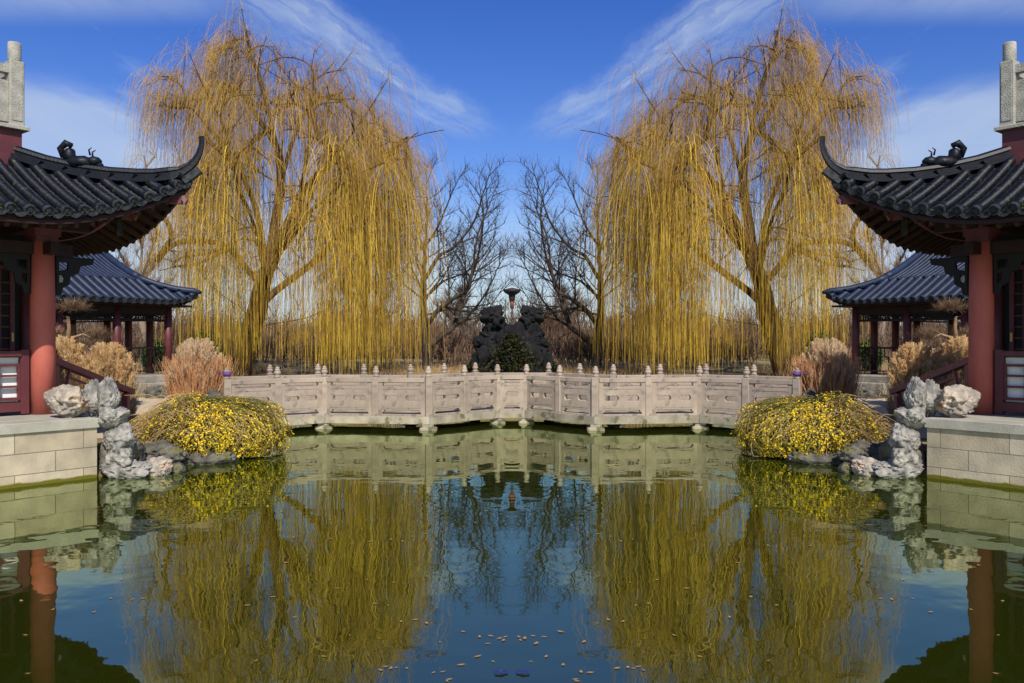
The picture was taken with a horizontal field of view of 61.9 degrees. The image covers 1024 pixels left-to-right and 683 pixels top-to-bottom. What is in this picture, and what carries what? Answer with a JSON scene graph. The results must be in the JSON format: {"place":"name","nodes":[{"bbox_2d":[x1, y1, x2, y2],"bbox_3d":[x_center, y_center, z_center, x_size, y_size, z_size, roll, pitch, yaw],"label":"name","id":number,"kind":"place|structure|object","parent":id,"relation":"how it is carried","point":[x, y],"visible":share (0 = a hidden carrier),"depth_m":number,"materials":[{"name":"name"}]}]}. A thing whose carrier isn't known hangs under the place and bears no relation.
{"place":"outdoors","nodes":[
{"label":"outdoors","id":0,"kind":"place"},
{"bbox_2d":[82,398,169,437],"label":"path","id":1,"kind":"structure","parent":0,"point":[146,403],"depth_m":21.04,"materials":[{"name":"beige stone"}]},
{"bbox_2d":[29,357,134,423],"bbox_3d":[-8.262,0.974,15.370,1.570,1.452,2.696,0,0,6],"label":"railing","id":2,"kind":"object","parent":1,"relation":"on","point":[70,368],"visible":0.19,"depth_m":15.02,"materials":[{"name":"brown wood"}]},
{"bbox_2d":[0,418,1023,682],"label":"water","id":3,"kind":"structure","parent":0,"point":[826,556],"depth_m":7.74,"materials":[{"name":"blue liquid"}]},
{"bbox_2d":[105,448,133,467],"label":"rock","id":4,"kind":"object","parent":3,"relation":"on","point":[121,457],"visible":0.81,"depth_m":12.81,"materials":[{"name":"stone"}]},
{"bbox_2d":[100,458,152,478],"bbox_3d":[-5.891,1.984,13.032,0.780,0.409,0.639,5,-1,-11],"label":"rock","id":5,"kind":"object","parent":3,"relation":"on","point":[137,469],"visible":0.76,"depth_m":12.79,"materials":[{"name":"stone"}]},
{"bbox_2d":[145,456,172,475],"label":"rock","id":6,"kind":"object","parent":3,"relation":"on","point":[162,465],"visible":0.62,"depth_m":13.12,"materials":[{"name":"beige stone"}]},
{"bbox_2d":[144,439,187,462],"bbox_3d":[-5.715,1.843,13.937,0.812,0.491,0.735,6,-2,-23],"label":"rock","id":7,"kind":"object","parent":3,"relation":"on","point":[166,449],"visible":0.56,"depth_m":13.72,"materials":[{"name":"stone"}]},
{"bbox_2d":[171,462,186,472],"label":"rock","id":8,"kind":"object","parent":3,"relation":"in","point":[178,467],"visible":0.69,"depth_m":13.36,"materials":[{"name":"stone"}]},
{"bbox_2d":[241,441,281,456],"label":"rock","id":9,"kind":"object","parent":3,"relation":"in","point":[273,451],"visible":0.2,"depth_m":15.22,"materials":[{"name":"stone"}]},
{"bbox_2d":[493,670,507,673],"bbox_3d":[-0.069,2.039,5.269,0.095,0.013,0.049,0,0,-11],"label":"blue scrap","id":10,"kind":"object","parent":3,"relation":"on","point":[500,671],"visible":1,"depth_m":5.27,"materials":[{"name":"blue plastic"}]},
{"bbox_2d":[222,362,801,430],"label":"stone bridge","id":11,"kind":"structure","parent":3,"relation":"on","point":[428,400],"depth_m":20.01,"materials":[{"name":"stone"}]},
{"bbox_2d":[216,371,230,375],"bbox_3d":[-6.320,0.699,18.678,0.334,0.099,0.188,0,0,-17],"label":"ribbon","id":12,"kind":"object","parent":11,"relation":"attached to","point":[226,374],"visible":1,"depth_m":18.62,"materials":[{"name":"purple fabric"}]},
{"bbox_2d":[793,371,807,375],"bbox_3d":[6.320,0.699,18.678,0.334,0.099,0.188,0,0,17],"label":"ribbon","id":13,"kind":"object","parent":11,"relation":"attached to","point":[797,374],"visible":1,"depth_m":18.62,"materials":[{"name":"purple fabric"}]},
{"bbox_2d":[516,670,530,673],"bbox_3d":[0.069,2.039,5.269,0.095,0.013,0.049,0,0,11],"label":"blue scrap","id":14,"kind":"object","parent":3,"relation":"on","point":[523,671],"visible":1,"depth_m":5.27,"materials":[{"name":"blue plastic"}]},
{"bbox_2d":[742,441,782,456],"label":"rock","id":15,"kind":"object","parent":3,"relation":"in","point":[749,451],"visible":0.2,"depth_m":15.22,"materials":[{"name":"stone"}]},
{"bbox_2d":[837,462,852,472],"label":"rock","id":16,"kind":"object","parent":3,"relation":"in","point":[845,467],"visible":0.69,"depth_m":13.36,"materials":[{"name":"stone"}]},
{"bbox_2d":[836,439,879,462],"bbox_3d":[5.715,1.843,13.937,0.812,0.491,0.735,-6,-2,23],"label":"rock","id":17,"kind":"object","parent":3,"relation":"on","point":[857,449],"visible":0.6,"depth_m":13.72,"materials":[{"name":"stone"}]},
{"bbox_2d":[851,456,878,475],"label":"rock","id":18,"kind":"object","parent":3,"relation":"on","point":[861,465],"visible":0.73,"depth_m":13.12,"materials":[{"name":"beige stone"}]},
{"bbox_2d":[871,458,923,478],"bbox_3d":[5.891,1.984,13.032,0.780,0.409,0.639,-5,-1,11],"label":"rock","id":19,"kind":"object","parent":3,"relation":"on","point":[886,469],"visible":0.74,"depth_m":12.79,"materials":[{"name":"stone"}]},
{"bbox_2d":[890,448,918,467],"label":"rock","id":20,"kind":"object","parent":3,"relation":"on","point":[901,457],"visible":0.87,"depth_m":12.81,"materials":[{"name":"stone"}]},
{"bbox_2d":[79,350,944,476],"bbox_3d":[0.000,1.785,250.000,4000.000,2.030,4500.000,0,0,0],"label":"ground","id":21,"kind":"structure","parent":0,"point":[689,368],"depth_m":42.92,"materials":[{"name":"brown soil"}]},
{"bbox_2d":[0,410,99,489],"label":"stone terrace","id":22,"kind":"structure","parent":21,"relation":"on","point":[44,449],"depth_m":12.33,"materials":[{"name":"beige stone"}]},
{"bbox_2d":[43,384,90,417],"bbox_3d":[-6.697,0.906,12.958,0.668,0.528,0.540,0,0,22],"label":"rock","id":23,"kind":"object","parent":22,"relation":"on","point":[67,401],"visible":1,"depth_m":12.78,"materials":[{"name":"beige stone"}]},
{"bbox_2d":[83,379,98,417],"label":"rock","id":24,"kind":"object","parent":22,"relation":"on","point":[90,389],"visible":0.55,"depth_m":13.02,"materials":[{"name":"stone"}]},
{"bbox_2d":[0,41,204,414],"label":"lakeside pavilion","id":25,"kind":"structure","parent":22,"relation":"on","point":[67,205],"depth_m":13.46,"materials":[{"name":"tile"}]},
{"bbox_2d":[0,265,14,402],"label":"door","id":26,"kind":"structure","parent":25,"relation":"in","point":[11,282],"depth_m":14.62,"materials":[{"name":"red paint"}]},
{"bbox_2d":[56,334,92,389],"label":"plume grass","id":27,"kind":"object","parent":21,"relation":"on","point":[65,345],"depth_m":20.79,"materials":[{"name":"plant"}]},
{"bbox_2d":[56,295,114,376],"bbox_3d":[-11.442,0.212,22.422,2.062,2.932,1.009,0,0,0],"label":"pruned tree","id":28,"kind":"object","parent":21,"relation":"on","point":[74,305],"visible":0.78,"depth_m":22.35,"materials":[{"name":"plant"}]},
{"bbox_2d":[72,342,143,397],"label":"plume grass","id":29,"kind":"object","parent":21,"relation":"on","point":[114,360],"depth_m":21.08,"materials":[{"name":"plant"}]},
{"bbox_2d":[97,439,145,475],"bbox_3d":[-6.115,1.792,13.201,0.640,0.796,0.695,0,0,5],"label":"rock","id":30,"kind":"object","parent":21,"relation":"on","point":[139,449],"visible":0.25,"depth_m":13.15,"materials":[{"name":"stone"}]},
{"bbox_2d":[102,422,136,450],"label":"rock","id":31,"kind":"object","parent":30,"relation":"on","point":[121,435],"visible":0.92,"depth_m":12.89,"materials":[{"name":"stone"}]},
{"bbox_2d":[98,406,130,429],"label":"rock","id":32,"kind":"object","parent":31,"relation":"on","point":[109,417],"visible":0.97,"depth_m":12.87,"materials":[{"name":"stone"}]},
{"bbox_2d":[97,376,121,410],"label":"rock","id":33,"kind":"object","parent":32,"relation":"on","point":[108,393],"visible":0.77,"depth_m":12.93,"materials":[{"name":"stone"}]},
{"bbox_2d":[55,252,201,393],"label":"garden hall","id":34,"kind":"structure","parent":21,"relation":"on","point":[108,285],"depth_m":26.64,"materials":[{"name":"grey tile"}]},
{"bbox_2d":[119,392,142,420],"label":"plume grass","id":35,"kind":"object","parent":21,"relation":"on","point":[133,404],"depth_m":17.71,"materials":[{"name":"plant"}]},
{"bbox_2d":[110,225,192,355],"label":"bare tree","id":36,"kind":"object","parent":21,"relation":"on","point":[142,324],"visible":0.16,"depth_m":51.81,"materials":[{"name":"brown plant"}]},
{"bbox_2d":[140,338,163,372],"bbox_3d":[-15.044,0.628,35.997,1.346,1.621,1.313,0,0,0],"label":"evergreen shrub","id":37,"kind":"object","parent":21,"relation":"on","point":[158,343],"visible":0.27,"depth_m":35.73,"materials":[{"name":"green plant"}]},
{"bbox_2d":[143,385,168,398],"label":"rock","id":38,"kind":"object","parent":21,"relation":"on","point":[157,390],"visible":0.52,"depth_m":23.82,"materials":[{"name":"stone"}]},
{"bbox_2d":[153,337,238,399],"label":"plume grass","id":39,"kind":"object","parent":21,"relation":"on","point":[193,369],"depth_m":18.53,"materials":[{"name":"beige plant"}]},
{"bbox_2d":[193,328,220,357],"bbox_3d":[-11.398,0.511,31.508,1.266,2.030,1.279,0,0,39],"label":"evergreen shrub","id":40,"kind":"object","parent":21,"relation":"on","point":[200,334],"visible":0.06,"depth_m":31.38,"materials":[{"name":"green plant"}]},
{"bbox_2d":[180,451,238,464],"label":"rock","id":41,"kind":"object","parent":21,"relation":"on","point":[211,458],"visible":0.51,"depth_m":14.25,"materials":[{"name":"stone"}]},
{"bbox_2d":[128,391,293,458],"bbox_3d":[-5.517,1.456,15.340,2.944,1.191,2.716,0,0,0],"label":"winter jasmine","id":42,"kind":"object","parent":21,"relation":"on","point":[197,424],"visible":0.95,"depth_m":14.67,"materials":[{"name":"plant"}]},
{"bbox_2d":[205,388,222,399],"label":"rock","id":43,"kind":"object","parent":21,"relation":"on","point":[214,391],"visible":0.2,"depth_m":18.42,"materials":[{"name":"stone"}]},
{"bbox_2d":[115,0,461,375],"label":"weeping willow","id":44,"kind":"object","parent":21,"relation":"on","point":[356,215],"visible":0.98,"depth_m":31.90,"materials":[{"name":"yellow plant"}]},
{"bbox_2d":[317,245,407,317],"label":"bare tree","id":45,"kind":"object","parent":21,"relation":"on","point":[369,292],"visible":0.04,"depth_m":65.77,"materials":[{"name":"brown plant"}]},
{"bbox_2d":[373,147,519,369],"bbox_3d":[-2.684,-3.892,39.907,8.269,10.945,6.698,0,0,-31],"label":"bare tree","id":46,"kind":"object","parent":21,"relation":"on","point":[426,359],"visible":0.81,"depth_m":39.88,"materials":[{"name":"brown plant"}]},
{"bbox_2d":[427,282,480,350],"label":"bare tree","id":47,"kind":"object","parent":21,"relation":"on","point":[454,301],"visible":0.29,"depth_m":65.48,"materials":[{"name":"brown plant"}]},
{"bbox_2d":[460,362,482,372],"bbox_3d":[-1.290,1.120,27.587,0.801,0.927,0.790,0,0,0],"label":"clipped shrub","id":48,"kind":"object","parent":21,"relation":"on","point":[469,366],"visible":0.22,"depth_m":27.48,"materials":[{"name":"green plant"}]},
{"bbox_2d":[63,285,960,367],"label":"woods","id":49,"kind":"object","parent":21,"relation":"on","point":[569,344],"visible":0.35,"depth_m":50.92,"materials":[{"name":"brown plant"}]},
{"bbox_2d":[470,304,553,372],"bbox_3d":[0.000,0.417,28.133,2.821,3.298,2.061,0,0,0],"label":"rockery","id":50,"kind":"object","parent":21,"relation":"on","point":[516,347],"visible":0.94,"depth_m":27.84,"materials":[{"name":"stone"}]},
{"bbox_2d":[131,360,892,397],"bbox_3d":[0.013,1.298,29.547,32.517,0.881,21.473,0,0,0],"label":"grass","id":51,"kind":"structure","parent":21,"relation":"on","point":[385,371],"depth_m":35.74,"materials":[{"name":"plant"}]},
{"bbox_2d":[503,288,520,308],"bbox_3d":[0.000,-0.157,29.600,0.622,3.415,0.622,0,0,0],"label":"garden lamp","id":52,"kind":"object","parent":21,"relation":"on","point":[511,292],"visible":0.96,"depth_m":29.48,"materials":[{"name":"metal"}]},
{"bbox_2d":[540,362,563,372],"bbox_3d":[1.290,1.120,27.587,0.801,0.927,0.790,0,0,0],"label":"clipped shrub","id":53,"kind":"object","parent":21,"relation":"on","point":[554,366],"visible":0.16,"depth_m":27.48,"materials":[{"name":"green plant"}]},
{"bbox_2d":[543,282,596,339],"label":"bare tree","id":54,"kind":"object","parent":21,"relation":"on","point":[570,302],"visible":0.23,"depth_m":65.25,"materials":[{"name":"brown plant"}]},
{"bbox_2d":[504,147,650,369],"bbox_3d":[2.684,-3.892,39.907,8.269,10.945,6.698,0,0,31],"label":"bare tree","id":55,"kind":"object","parent":21,"relation":"on","point":[596,357],"visible":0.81,"depth_m":39.88,"materials":[{"name":"brown plant"}]},
{"bbox_2d":[616,245,706,317],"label":"bare tree","id":56,"kind":"object","parent":21,"relation":"on","point":[654,293],"visible":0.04,"depth_m":65.82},
{"bbox_2d":[562,0,908,375],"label":"weeping willow","id":57,"kind":"object","parent":21,"relation":"on","point":[667,215],"visible":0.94,"depth_m":31.90,"materials":[{"name":"yellow plant"}]},
{"bbox_2d":[801,388,818,399],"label":"rock","id":58,"kind":"object","parent":21,"relation":"on","point":[809,391],"visible":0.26,"depth_m":18.42,"materials":[{"name":"stone"}]},
{"bbox_2d":[730,391,895,458],"bbox_3d":[5.517,1.456,15.340,2.944,1.191,2.716,0,0,0],"label":"winter jasmine","id":59,"kind":"object","parent":21,"relation":"on","point":[826,424],"visible":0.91,"depth_m":14.67,"materials":[{"name":"plant"}]},
{"bbox_2d":[785,451,843,464],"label":"rock","id":60,"kind":"object","parent":21,"relation":"on","point":[812,458],"visible":0.63,"depth_m":14.25,"materials":[{"name":"stone"}]},
{"bbox_2d":[803,328,830,357],"bbox_3d":[11.398,0.511,31.508,1.266,2.030,1.279,0,0,-39],"label":"evergreen shrub","id":61,"kind":"object","parent":21,"relation":"on","point":[823,334],"visible":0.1,"depth_m":31.38,"materials":[{"name":"green plant"}]},
{"bbox_2d":[785,337,870,399],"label":"plume grass","id":62,"kind":"object","parent":21,"relation":"on","point":[830,369],"depth_m":18.53,"materials":[{"name":"beige plant"}]},
{"bbox_2d":[855,385,880,398],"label":"rock","id":63,"kind":"object","parent":21,"relation":"on","point":[866,390],"visible":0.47,"depth_m":23.82,"materials":[{"name":"stone"}]},
{"bbox_2d":[860,338,883,372],"bbox_3d":[15.044,0.628,35.997,1.346,1.621,1.313,0,0,0],"label":"evergreen shrub","id":64,"kind":"object","parent":21,"relation":"on","point":[865,343],"visible":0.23,"depth_m":35.73,"materials":[{"name":"green plant"}]},
{"bbox_2d":[831,225,913,355],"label":"bare tree","id":65,"kind":"object","parent":21,"relation":"on","point":[896,263],"visible":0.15,"depth_m":51.79,"materials":[{"name":"brown plant"}]},
{"bbox_2d":[881,392,904,420],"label":"plume grass","id":66,"kind":"object","parent":21,"relation":"on","point":[890,404],"depth_m":17.71,"materials":[{"name":"plant"}]},
{"bbox_2d":[822,252,968,393],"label":"garden hall","id":67,"kind":"structure","parent":21,"relation":"on","point":[915,285],"depth_m":26.63,"materials":[{"name":"grey tile"}]},
{"bbox_2d":[878,439,926,475],"bbox_3d":[6.115,1.792,13.201,0.640,0.796,0.695,0,0,-5],"label":"rock","id":68,"kind":"object","parent":21,"relation":"on","point":[884,449],"visible":0.37,"depth_m":13.15,"materials":[{"name":"stone"}]},
{"bbox_2d":[887,422,921,450],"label":"rock","id":69,"kind":"object","parent":68,"relation":"on","point":[901,435],"visible":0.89,"depth_m":12.89,"materials":[{"name":"stone"}]},
{"bbox_2d":[893,406,925,429],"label":"rock","id":70,"kind":"object","parent":69,"relation":"on","point":[914,417],"visible":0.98,"depth_m":12.87,"materials":[{"name":"stone"}]},
{"bbox_2d":[902,376,926,410],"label":"rock","id":71,"kind":"object","parent":70,"relation":"on","point":[915,393],"visible":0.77,"depth_m":12.93,"materials":[{"name":"stone"}]},
{"bbox_2d":[880,342,951,397],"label":"plume grass","id":72,"kind":"object","parent":21,"relation":"on","point":[909,360],"depth_m":21.08,"materials":[{"name":"plant"}]},
{"bbox_2d":[909,295,967,376],"bbox_3d":[11.442,0.212,22.422,2.062,2.932,1.009,0,0,0],"label":"pruned tree","id":73,"kind":"object","parent":21,"relation":"on","point":[949,305],"visible":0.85,"depth_m":22.35,"materials":[{"name":"plant"}]},
{"bbox_2d":[931,334,967,389],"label":"plume grass","id":74,"kind":"object","parent":21,"relation":"on","point":[958,345],"depth_m":20.79,"materials":[{"name":"plant"}]},
{"bbox_2d":[924,410,1023,489],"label":"stone terrace","id":75,"kind":"structure","parent":21,"relation":"on","point":[979,449],"depth_m":12.33,"materials":[{"name":"beige stone"}]},
{"bbox_2d":[819,41,1023,414],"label":"lakeside pavilion","id":76,"kind":"structure","parent":75,"relation":"on","point":[956,205],"depth_m":13.46,"materials":[{"name":"tile"}]},
{"bbox_2d":[1009,265,1023,402],"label":"door","id":77,"kind":"structure","parent":76,"relation":"in","point":[1012,282],"depth_m":14.62,"materials":[{"name":"red paint"}]},
{"bbox_2d":[925,379,940,417],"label":"rock","id":78,"kind":"object","parent":75,"relation":"on","point":[933,389],"visible":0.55,"depth_m":13.02,"materials":[{"name":"stone"}]},
{"bbox_2d":[933,384,980,417],"bbox_3d":[6.697,0.906,12.958,0.668,0.528,0.540,0,0,-22],"label":"rock","id":79,"kind":"object","parent":75,"relation":"on","point":[956,401],"visible":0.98,"depth_m":12.78,"materials":[{"name":"beige stone"}]},
{"bbox_2d":[0,0,1023,334],"label":"sky","id":80,"kind":"structure","parent":0,"point":[510,73],"materials":[{"name":"blue"}]},
{"bbox_2d":[854,398,941,437],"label":"path","id":81,"kind":"structure","parent":0,"point":[877,403],"depth_m":21.04,"materials":[{"name":"grey stone"}]},
{"bbox_2d":[889,357,994,423],"bbox_3d":[8.262,0.974,15.370,1.570,1.452,2.697,0,0,-6],"label":"railing","id":82,"kind":"object","parent":81,"relation":"on","point":[953,368],"visible":0.23,"depth_m":15.02,"materials":[{"name":"red wood"}]}
]}

